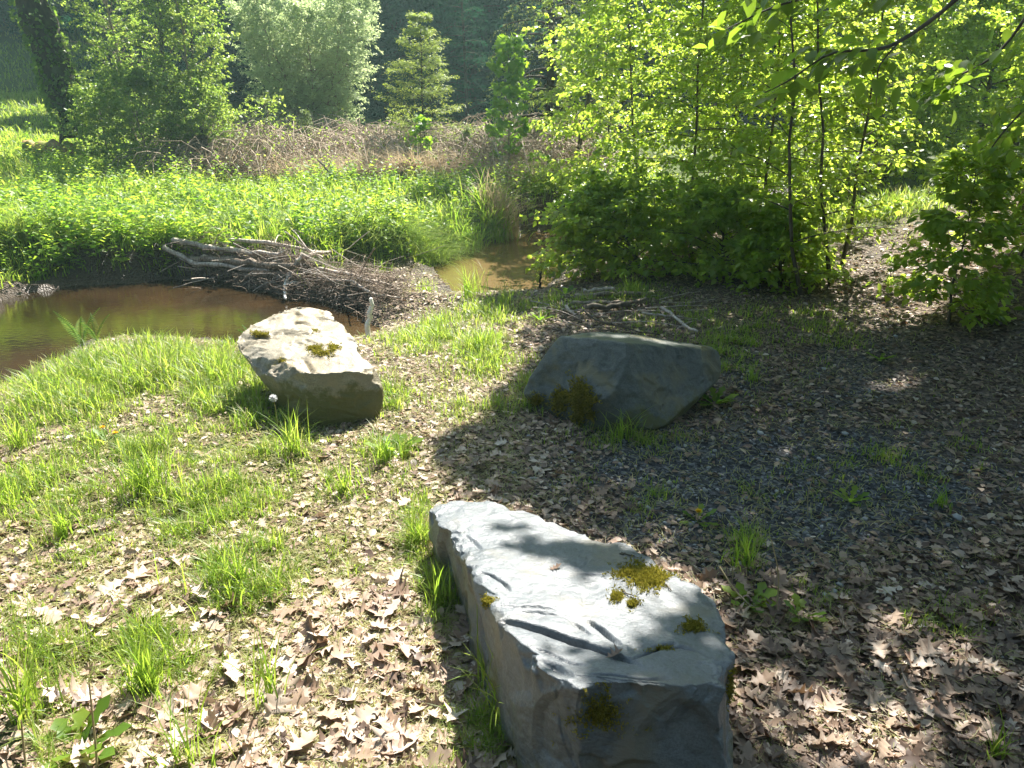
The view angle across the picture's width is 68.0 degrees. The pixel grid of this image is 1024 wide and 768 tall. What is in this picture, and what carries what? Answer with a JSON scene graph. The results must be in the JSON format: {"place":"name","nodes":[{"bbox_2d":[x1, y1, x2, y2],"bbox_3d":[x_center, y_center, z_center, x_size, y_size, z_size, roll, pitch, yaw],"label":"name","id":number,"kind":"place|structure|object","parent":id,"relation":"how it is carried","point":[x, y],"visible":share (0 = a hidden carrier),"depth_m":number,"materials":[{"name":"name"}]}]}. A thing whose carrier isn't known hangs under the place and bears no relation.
{"place":"outdoors","nodes":[
{"label":"outdoors","id":0,"kind":"place"},
{"bbox_2d":[0,229,589,384],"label":"water","id":1,"kind":"structure","parent":0,"point":[32,327],"depth_m":7.39,"materials":[{"name":"liquid"}]},
{"bbox_2d":[148,141,613,190],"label":"dead grass","id":2,"kind":"structure","parent":0,"point":[378,163],"depth_m":12.05,"materials":[{"name":"plant"}]},
{"bbox_2d":[0,18,1023,767],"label":"ground","id":3,"kind":"structure","parent":0,"point":[98,276],"depth_m":3.98,"materials":[{"name":"soil"}]},
{"bbox_2d":[0,464,31,511],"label":"grass tuft","id":4,"kind":"object","parent":3,"relation":"on","point":[2,503],"visible":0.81,"depth_m":3.12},
{"bbox_2d":[20,719,26,766],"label":"dry stalk","id":5,"kind":"object","parent":3,"relation":"on","point":[24,752],"visible":1,"depth_m":1.89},
{"bbox_2d":[0,393,62,451],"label":"grass tuft","id":6,"kind":"object","parent":3,"relation":"on","point":[18,441],"visible":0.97,"depth_m":3.69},
{"bbox_2d":[0,577,93,729],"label":"grass tuft","id":7,"kind":"object","parent":3,"relation":"on","point":[19,693],"visible":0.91,"depth_m":2.09,"materials":[{"name":"plant"}]},
{"bbox_2d":[22,139,81,156],"bbox_3d":[-8.984,-4.567,14.804,1.277,0.432,0.333,7,23,16],"label":"log","id":8,"kind":"object","parent":3,"relation":"on","point":[42,143],"visible":0.5,"depth_m":14.69,"materials":[{"name":"brown wood"}]},
{"bbox_2d":[6,0,112,143],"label":"leaning tree","id":9,"kind":"object","parent":3,"relation":"on","point":[39,26],"visible":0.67,"depth_m":13.99,"materials":[{"name":"green plant"}]},
{"bbox_2d":[12,485,126,546],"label":"grass tuft","id":10,"kind":"object","parent":3,"relation":"on","point":[60,529],"visible":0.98,"depth_m":2.92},
{"bbox_2d":[53,308,99,347],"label":"fern","id":11,"kind":"object","parent":3,"relation":"on","point":[65,323],"visible":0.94,"depth_m":5.95,"materials":[{"name":"green plant"}]},
{"bbox_2d":[35,694,131,767],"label":"dandelion plant","id":12,"kind":"object","parent":3,"relation":"on","point":[79,725],"visible":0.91,"depth_m":2.01,"materials":[{"name":"green plant"}]},
{"bbox_2d":[88,682,98,767],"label":"dry stalk","id":13,"kind":"object","parent":3,"relation":"on","point":[95,742],"visible":1,"depth_m":1.91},
{"bbox_2d":[81,313,109,341],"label":"fern","id":14,"kind":"object","parent":3,"relation":"on","point":[90,332],"visible":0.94,"depth_m":6.05,"materials":[{"name":"green plant"}]},
{"bbox_2d":[93,425,121,442],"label":"dandelion plant","id":15,"kind":"object","parent":3,"relation":"on","point":[102,434],"visible":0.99,"depth_m":3.71,"materials":[{"name":"green plant"}]},
{"bbox_2d":[55,0,166,140],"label":"alder tree","id":16,"kind":"object","parent":3,"relation":"on","point":[94,18],"visible":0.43,"depth_m":14.32,"materials":[{"name":"green plant"}]},
{"bbox_2d":[56,427,212,508],"bbox_3d":[-1.567,0.349,3.196,0.518,0.285,0.512,13,25,29],"label":"grass tuft","id":17,"kind":"object","parent":3,"relation":"on","point":[141,484],"visible":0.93,"depth_m":3.22,"materials":[{"name":"plant"}]},
{"bbox_2d":[81,614,204,707],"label":"grass tuft","id":18,"kind":"object","parent":3,"relation":"on","point":[144,674],"visible":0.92,"depth_m":2.17,"materials":[{"name":"plant"}]},
{"bbox_2d":[40,59,269,168],"bbox_3d":[-6.054,-4.509,13.008,3.649,1.934,2.272,0,22,0],"label":"bush","id":19,"kind":"object","parent":3,"relation":"on","point":[119,98],"visible":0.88,"depth_m":12.74,"materials":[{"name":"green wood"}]},
{"bbox_2d":[87,0,237,151],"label":"alder tree","id":20,"kind":"object","parent":3,"relation":"on","point":[210,37],"visible":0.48,"depth_m":13.15,"materials":[{"name":"green plant"}]},
{"bbox_2d":[120,0,248,144],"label":"alder tree","id":21,"kind":"object","parent":3,"relation":"on","point":[176,16],"visible":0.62,"depth_m":13.03,"materials":[{"name":"green plant"}]},
{"bbox_2d":[121,648,252,767],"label":"grass tuft","id":22,"kind":"object","parent":3,"relation":"on","point":[175,753],"visible":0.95,"depth_m":1.95,"materials":[{"name":"plant"}]},
{"bbox_2d":[187,126,210,175],"bbox_3d":[-5.331,-3.862,12.956,0.446,1.057,0.505,0,22,0],"label":"spruce tree","id":23,"kind":"object","parent":3,"relation":"on","point":[202,137],"visible":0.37,"depth_m":12.84,"materials":[{"name":"green plant"}]},
{"bbox_2d":[154,515,295,620],"bbox_3d":[-0.986,0.619,2.583,0.456,0.252,0.482,12,25,28],"label":"grass tuft","id":24,"kind":"object","parent":3,"relation":"on","point":[227,563],"visible":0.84,"depth_m":2.62,"materials":[{"name":"plant"}]},
{"bbox_2d":[207,88,300,160],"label":"bush","id":25,"kind":"object","parent":3,"relation":"on","point":[265,101],"visible":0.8,"depth_m":12.76,"materials":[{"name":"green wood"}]},
{"bbox_2d":[196,612,338,711],"bbox_3d":[-0.669,0.786,2.122,0.282,0.274,0.329,20,29,40],"label":"grass tuft","id":26,"kind":"object","parent":3,"relation":"on","point":[269,679],"visible":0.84,"depth_m":2.14,"materials":[{"name":"plant"}]},
{"bbox_2d":[255,401,321,460],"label":"grass tuft","id":27,"kind":"object","parent":3,"relation":"on","point":[291,446],"visible":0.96,"depth_m":3.55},
{"bbox_2d":[175,225,425,320],"bbox_3d":[-2.084,-1.227,7.982,3.356,0.668,1.509,14,26,30],"label":"brushwood","id":28,"kind":"object","parent":3,"relation":"on","point":[346,276],"visible":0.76,"depth_m":7.68,"materials":[{"name":"wood"}]},
{"bbox_2d":[162,245,269,271],"bbox_3d":[-3.200,-1.344,8.195,1.425,0.215,0.088,8,23,19],"label":"stick","id":29,"kind":"object","parent":28,"relation":"in","point":[178,254],"visible":0.96,"depth_m":8.25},
{"bbox_2d":[171,237,285,256],"bbox_3d":[-3.047,-1.470,8.195,1.498,0.150,0.124,8,23,18],"label":"log","id":30,"kind":"object","parent":28,"relation":"in","point":[211,247],"visible":0.94,"depth_m":8.26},
{"bbox_2d":[189,254,299,268],"bbox_3d":[-2.847,-1.298,8.089,1.568,0.154,0.142,10,24,24],"label":"log","id":31,"kind":"object","parent":28,"relation":"in","point":[235,261],"visible":0.94,"depth_m":8.11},
{"bbox_2d":[229,238,323,258],"bbox_3d":[-2.530,-1.451,8.107,1.199,0.140,0.092,9,24,22],"label":"stick","id":32,"kind":"object","parent":28,"relation":"on","point":[268,242],"visible":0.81,"depth_m":8.14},
{"bbox_2d":[295,250,331,262],"bbox_3d":[-2.043,-1.341,7.885,0.098,0.110,0.487,16,27,35],"label":"stick","id":33,"kind":"object","parent":28,"relation":"in","point":[300,258],"visible":0.81,"depth_m":7.78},
{"bbox_2d":[327,279,400,298],"bbox_3d":[-1.468,-0.934,7.255,1.052,0.094,0.107,16,27,35],"label":"stick","id":34,"kind":"object","parent":28,"relation":"on","point":[358,285],"visible":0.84,"depth_m":7.19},
{"bbox_2d":[223,0,383,130],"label":"willow bush","id":35,"kind":"object","parent":3,"relation":"on","point":[306,75],"visible":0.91,"depth_m":15.85,"materials":[{"name":"green plant"}]},
{"bbox_2d":[295,108,319,153],"bbox_3d":[-3.761,-4.622,14.114,0.526,0.952,0.579,-6,23,-15],"label":"spruce tree","id":36,"kind":"object","parent":3,"relation":"on","point":[305,114],"visible":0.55,"depth_m":13.97,"materials":[{"name":"green plant"}]},
{"bbox_2d":[237,307,382,426],"bbox_3d":[-1.124,-0.055,4.197,0.722,0.533,0.899,-7,23,-17],"label":"boulder","id":37,"kind":"object","parent":3,"relation":"on","point":[311,359],"visible":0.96,"depth_m":3.94,"materials":[{"name":"stone"}]},
{"bbox_2d":[304,443,370,502],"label":"grass tuft","id":38,"kind":"object","parent":3,"relation":"on","point":[344,485],"visible":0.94,"depth_m":3.24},
{"bbox_2d":[365,297,374,336],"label":"stick","id":39,"kind":"object","parent":3,"relation":"on","point":[369,319],"visible":0.95,"depth_m":5.80,"materials":[{"name":"grey wood"}]},
{"bbox_2d":[102,107,651,184],"bbox_3d":[-2.589,-4.502,14.145,10.938,1.170,6.610,0,22,0],"label":"bramble thicket","id":40,"kind":"object","parent":3,"relation":"on","point":[365,139],"visible":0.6,"depth_m":12.80,"materials":[{"name":"plant"}]},
{"bbox_2d":[363,421,406,465],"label":"grass tuft","id":41,"kind":"object","parent":3,"relation":"on","point":[382,455],"visible":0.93,"depth_m":3.47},
{"bbox_2d":[364,433,423,456],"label":"dandelion plant","id":42,"kind":"object","parent":3,"relation":"on","point":[404,436],"visible":0.63,"depth_m":3.63,"materials":[{"name":"green plant"}]},
{"bbox_2d":[376,500,429,548],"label":"grass tuft","id":43,"kind":"object","parent":3,"relation":"on","point":[417,526],"visible":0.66,"depth_m":2.88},
{"bbox_2d":[404,113,436,165],"bbox_3d":[-1.448,-3.810,12.252,0.573,1.050,0.615,-8,23,-19],"label":"maple sapling","id":44,"kind":"object","parent":3,"relation":"on","point":[419,127],"visible":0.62,"depth_m":12.15,"materials":[{"name":"green plant"}]},
{"bbox_2d":[0,8,849,288],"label":"meadow grass","id":45,"kind":"structure","parent":3,"relation":"on","point":[435,256],"depth_m":9.69,"materials":[{"name":"plant"}]},
{"bbox_2d":[371,11,479,149],"bbox_3d":[-1.476,-5.040,13.196,1.834,2.658,1.706,0,22,0],"label":"fir sapling","id":46,"kind":"object","parent":3,"relation":"on","point":[422,17],"visible":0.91,"depth_m":13.04,"materials":[{"name":"green plant"}]},
{"bbox_2d":[401,549,455,611],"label":"grass tuft","id":47,"kind":"object","parent":3,"relation":"on","point":[439,591],"visible":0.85,"depth_m":2.53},
{"bbox_2d":[0,62,858,276],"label":"undergrowth","id":48,"kind":"object","parent":3,"relation":"on","point":[50,198],"visible":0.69,"depth_m":9.35,"materials":[{"name":"green plant"}]},
{"bbox_2d":[424,0,494,127],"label":"spruce tree","id":49,"kind":"object","parent":3,"relation":"on","point":[464,60],"visible":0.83,"depth_m":19.23,"materials":[{"name":"green plant"}]},
{"bbox_2d":[456,126,474,156],"bbox_3d":[-0.741,-3.960,12.884,0.531,0.818,0.492,0,22,0],"label":"spruce tree","id":50,"kind":"object","parent":3,"relation":"on","point":[466,133],"visible":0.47,"depth_m":12.74,"materials":[{"name":"green plant"}]},
{"bbox_2d":[445,259,491,302],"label":"grass tuft","id":51,"kind":"object","parent":3,"relation":"on","point":[467,290],"visible":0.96,"depth_m":6.70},
{"bbox_2d":[449,610,488,698],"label":"grass tuft","id":52,"kind":"object","parent":3,"relation":"on","point":[482,666],"visible":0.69,"depth_m":2.20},
{"bbox_2d":[436,194,514,250],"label":"sedge tuft","id":53,"kind":"object","parent":3,"relation":"on","point":[468,237],"visible":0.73,"depth_m":9.85,"materials":[{"name":"green plant"}]},
{"bbox_2d":[447,643,504,732],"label":"grass tuft","id":54,"kind":"object","parent":3,"relation":"on","point":[497,709],"visible":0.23,"depth_m":2.07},
{"bbox_2d":[447,311,507,350],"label":"grass tuft","id":55,"kind":"object","parent":3,"relation":"on","point":[481,339],"visible":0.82,"depth_m":5.08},
{"bbox_2d":[445,166,551,244],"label":"sedge tuft","id":56,"kind":"object","parent":3,"relation":"on","point":[492,221],"visible":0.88,"depth_m":10.27,"materials":[{"name":"green plant"}]},
{"bbox_2d":[455,167,548,239],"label":"sedge tuft","id":57,"kind":"object","parent":3,"relation":"on","point":[496,198],"visible":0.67,"depth_m":10.45,"materials":[{"name":"green plant"}]},
{"bbox_2d":[472,274,532,309],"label":"grass tuft","id":58,"kind":"object","parent":3,"relation":"on","point":[503,295],"visible":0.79,"depth_m":6.23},
{"bbox_2d":[0,0,1021,131],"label":"woodland","id":59,"kind":"object","parent":3,"relation":"on","point":[397,10],"depth_m":21.14,"materials":[{"name":"plant"}]},
{"bbox_2d":[0,201,1023,767],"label":"fallen leaves","id":60,"kind":"object","parent":3,"relation":"on","point":[348,729],"visible":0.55,"depth_m":2.43,"materials":[{"name":"brown plant"}]},
{"bbox_2d":[0,172,1023,767],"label":"grass","id":61,"kind":"structure","parent":3,"relation":"on","point":[68,382],"depth_m":3.23,"materials":[{"name":"plant"}]},
{"bbox_2d":[482,32,551,163],"bbox_3d":[-0.047,-4.335,11.914,0.941,2.199,1.149,-20,29,-40],"label":"maple sapling","id":62,"kind":"object","parent":3,"relation":"on","point":[513,73],"visible":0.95,"depth_m":11.68,"materials":[{"name":"green plant"}]},
{"bbox_2d":[510,154,567,190],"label":"shrub","id":63,"kind":"object","parent":3,"relation":"on","point":[546,168],"visible":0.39,"depth_m":11.73,"materials":[{"name":"green plant"}]},
{"bbox_2d":[481,0,614,155],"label":"spruce tree","id":64,"kind":"object","parent":3,"relation":"on","point":[549,85],"visible":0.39,"depth_m":14.26,"materials":[{"name":"green plant"}]},
{"bbox_2d":[119,234,1023,730],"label":"gravel","id":65,"kind":"structure","parent":3,"relation":"on","point":[865,518],"depth_m":3.29,"materials":[{"name":"gravel"}]},
{"bbox_2d":[428,501,737,767],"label":"boulder","id":66,"kind":"object","parent":3,"relation":"on","point":[657,691],"visible":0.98,"depth_m":1.96,"materials":[{"name":"grey stone"}]},
{"bbox_2d":[525,181,641,283],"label":"bush","id":67,"kind":"object","parent":3,"relation":"on","point":[551,256],"visible":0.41,"depth_m":7.43,"materials":[{"name":"green plant"}]},
{"bbox_2d":[528,0,650,165],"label":"tree","id":68,"kind":"object","parent":3,"relation":"on","point":[565,61],"visible":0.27,"depth_m":12.46,"materials":[{"name":"green plant"}]},
{"bbox_2d":[585,302,631,311],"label":"stick","id":69,"kind":"object","parent":3,"relation":"on","point":[598,306],"visible":0.99,"depth_m":5.85,"materials":[{"name":"brown wood"}]},
{"bbox_2d":[571,297,646,304],"bbox_3d":[0.777,-0.648,5.989,0.612,0.082,0.206,0,22,0],"label":"stick","id":70,"kind":"object","parent":3,"relation":"on","point":[607,302],"visible":0.89,"depth_m":5.98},
{"bbox_2d":[574,291,646,298],"bbox_3d":[0.818,-0.740,6.261,0.625,0.067,0.106,-4,22,-10],"label":"stick","id":71,"kind":"object","parent":3,"relation":"on","point":[603,293],"visible":0.72,"depth_m":6.23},
{"bbox_2d":[538,0,700,220],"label":"beech tree","id":72,"kind":"object","parent":3,"relation":"on","point":[575,80],"visible":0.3,"depth_m":10.50,"materials":[{"name":"green plant"}]},
{"bbox_2d":[579,307,659,334],"bbox_3d":[0.730,-0.471,5.418,0.154,0.078,0.791,-19,29,-39],"label":"stick","id":73,"kind":"object","parent":3,"relation":"on","point":[591,316],"visible":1,"depth_m":5.31,"materials":[{"name":"brown wood"}]},
{"bbox_2d":[520,159,719,280],"bbox_3d":[1.172,-1.481,7.367,1.901,1.334,1.797,11,25,26],"label":"bush","id":74,"kind":"object","parent":3,"relation":"on","point":[622,203],"visible":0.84,"depth_m":7.01,"materials":[{"name":"green plant"}]},
{"bbox_2d":[524,332,720,431],"bbox_3d":[0.607,-0.008,4.073,1.086,0.566,0.739,0,22,0],"label":"boulder","id":75,"kind":"object","parent":3,"relation":"on","point":[585,379],"visible":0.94,"depth_m":3.88,"materials":[{"name":"grey stone"}]},
{"bbox_2d":[596,403,657,448],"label":"grass tuft","id":76,"kind":"object","parent":3,"relation":"on","point":[621,434],"visible":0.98,"depth_m":3.69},
{"bbox_2d":[616,267,658,297],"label":"grass tuft","id":77,"kind":"object","parent":3,"relation":"on","point":[627,287],"visible":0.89,"depth_m":6.32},
{"bbox_2d":[520,0,757,264],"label":"beech tree","id":78,"kind":"object","parent":3,"relation":"on","point":[612,91],"visible":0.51,"depth_m":7.86,"materials":[{"name":"green plant"}]},
{"bbox_2d":[660,306,697,332],"bbox_3d":[1.211,-0.464,5.505,0.038,0.045,0.609,-5,23,-13],"label":"stick","id":79,"kind":"object","parent":3,"relation":"on","point":[680,321],"visible":0.99,"depth_m":5.49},
{"bbox_2d":[531,0,861,274],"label":"beech tree","id":80,"kind":"object","parent":3,"relation":"on","point":[651,103],"visible":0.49,"depth_m":6.92,"materials":[{"name":"green plant"}]},
{"bbox_2d":[679,503,718,526],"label":"dandelion plant","id":81,"kind":"object","parent":3,"relation":"on","point":[699,510],"visible":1,"depth_m":3.05,"materials":[{"name":"green plant"}]},
{"bbox_2d":[698,386,738,405],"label":"dandelion plant","id":82,"kind":"object","parent":3,"relation":"on","point":[714,395],"visible":0.94,"depth_m":4.15,"materials":[{"name":"green plant"}]},
{"bbox_2d":[643,175,846,294],"bbox_3d":[2.033,-1.312,6.808,1.744,1.036,1.814,0,22,0],"label":"bush","id":83,"kind":"object","parent":3,"relation":"on","point":[701,216],"visible":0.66,"depth_m":6.57,"materials":[{"name":"green plant"}]},
{"bbox_2d":[721,581,776,613],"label":"dandelion plant","id":84,"kind":"object","parent":3,"relation":"on","point":[768,593],"visible":0.98,"depth_m":2.57,"materials":[{"name":"green plant"}]},
{"bbox_2d":[720,509,779,570],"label":"grass tuft","id":85,"kind":"object","parent":3,"relation":"on","point":[746,546],"visible":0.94,"depth_m":2.75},
{"bbox_2d":[619,0,887,224],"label":"beech tree","id":86,"kind":"object","parent":3,"relation":"on","point":[806,100],"visible":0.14,"depth_m":9.68,"materials":[{"name":"green plant"}]},
{"bbox_2d":[621,0,887,240],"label":"beech tree","id":87,"kind":"object","parent":3,"relation":"on","point":[736,86],"visible":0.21,"depth_m":7.65,"materials":[{"name":"green plant"}]},
{"bbox_2d":[636,0,927,282],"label":"beech tree","id":88,"kind":"object","parent":3,"relation":"on","point":[761,150],"visible":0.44,"depth_m":6.74,"materials":[{"name":"green plant"}]},
{"bbox_2d":[706,195,865,299],"bbox_3d":[2.372,-1.096,6.468,1.466,1.009,1.204,0,22,0],"label":"bush","id":89,"kind":"object","parent":3,"relation":"on","point":[774,219],"visible":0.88,"depth_m":6.25,"materials":[{"name":"green plant"}]},
{"bbox_2d":[689,0,906,295],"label":"beech tree","id":90,"kind":"object","parent":3,"relation":"on","point":[792,111],"visible":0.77,"depth_m":5.79,"materials":[{"name":"green plant"}]},
{"bbox_2d":[784,593,827,621],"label":"dandelion plant","id":91,"kind":"object","parent":3,"relation":"on","point":[798,603],"visible":1,"depth_m":2.50,"materials":[{"name":"green plant"}]},
{"bbox_2d":[702,0,946,210],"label":"beech tree","id":92,"kind":"object","parent":3,"relation":"on","point":[895,11],"visible":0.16,"depth_m":9.33,"materials":[{"name":"green plant"}]},
{"bbox_2d":[733,0,941,284],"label":"beech tree","id":93,"kind":"object","parent":3,"relation":"on","point":[858,213],"visible":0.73,"depth_m":6.02,"materials":[{"name":"green plant"}]},
{"bbox_2d":[744,1,955,149],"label":"young tree","id":94,"kind":"object","parent":3,"relation":"on","point":[854,110],"visible":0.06,"depth_m":14.38,"materials":[{"name":"green plant"}]},
{"bbox_2d":[832,485,870,505],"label":"dandelion plant","id":95,"kind":"object","parent":3,"relation":"on","point":[855,488],"visible":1,"depth_m":3.19,"materials":[{"name":"green plant"}]},
{"bbox_2d":[772,0,951,267],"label":"beech tree","id":96,"kind":"object","parent":3,"relation":"on","point":[936,6],"visible":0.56,"depth_m":6.39,"materials":[{"name":"green plant"}]},
{"bbox_2d":[795,0,1000,186],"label":"young tree","id":97,"kind":"object","parent":3,"relation":"on","point":[935,26],"visible":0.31,"depth_m":11.24,"materials":[{"name":"green plant"}]},
{"bbox_2d":[852,0,1023,174],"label":"young tree","id":98,"kind":"object","parent":3,"relation":"on","point":[937,147],"visible":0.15,"depth_m":12.26,"materials":[{"name":"green plant"}]},
{"bbox_2d":[929,480,956,513],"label":"grass tuft","id":99,"kind":"object","parent":3,"relation":"on","point":[940,499],"visible":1,"depth_m":3.13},
{"bbox_2d":[865,137,1023,331],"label":"beech sapling","id":100,"kind":"object","parent":3,"relation":"on","point":[938,226],"visible":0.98,"depth_m":4.98,"materials":[{"name":"green plant"}]},
{"bbox_2d":[890,0,1019,143],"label":"young tree","id":101,"kind":"object","parent":3,"relation":"on","point":[960,76],"visible":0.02,"depth_m":16.34,"materials":[{"name":"green plant"}]},
{"bbox_2d":[890,0,1023,179],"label":"young tree","id":102,"kind":"object","parent":3,"relation":"on","point":[984,35],"visible":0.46,"depth_m":11.94,"materials":[{"name":"green plant"}]},
{"bbox_2d":[935,38,1023,266],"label":"beech sapling","id":103,"kind":"object","parent":3,"relation":"on","point":[1013,127],"visible":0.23,"depth_m":5.75,"materials":[{"name":"green plant"}]},
{"bbox_2d":[940,0,1023,141],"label":"young tree","id":104,"kind":"object","parent":3,"relation":"on","point":[1019,59],"visible":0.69,"depth_m":10.43,"materials":[{"name":"green plant"}]},
{"bbox_2d":[940,2,1023,146],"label":"young tree","id":105,"kind":"object","parent":3,"relation":"on","point":[1016,143],"visible":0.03,"depth_m":14.08,"materials":[{"name":"green plant"}]},
{"bbox_2d":[949,120,1023,273],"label":"beech sapling","id":106,"kind":"object","parent":3,"relation":"on","point":[1018,197],"visible":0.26,"depth_m":5.43,"materials":[{"name":"green plant"}]},
{"bbox_2d":[961,698,1023,762],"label":"grass tuft","id":107,"kind":"object","parent":3,"relation":"on","point":[995,749],"visible":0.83,"depth_m":1.98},
{"bbox_3d":[5.341,-3.749,2.356,9.364,8.516,4.812,0,22,0],"label":"beech tree","id":108,"kind":"object","parent":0,"visible":0},
{"bbox_2d":[691,0,1023,176],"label":"overhanging branch","id":109,"kind":"object","parent":108,"relation":"attached to","point":[819,71],"visible":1,"depth_m":2.28,"materials":[{"name":"green plant"}]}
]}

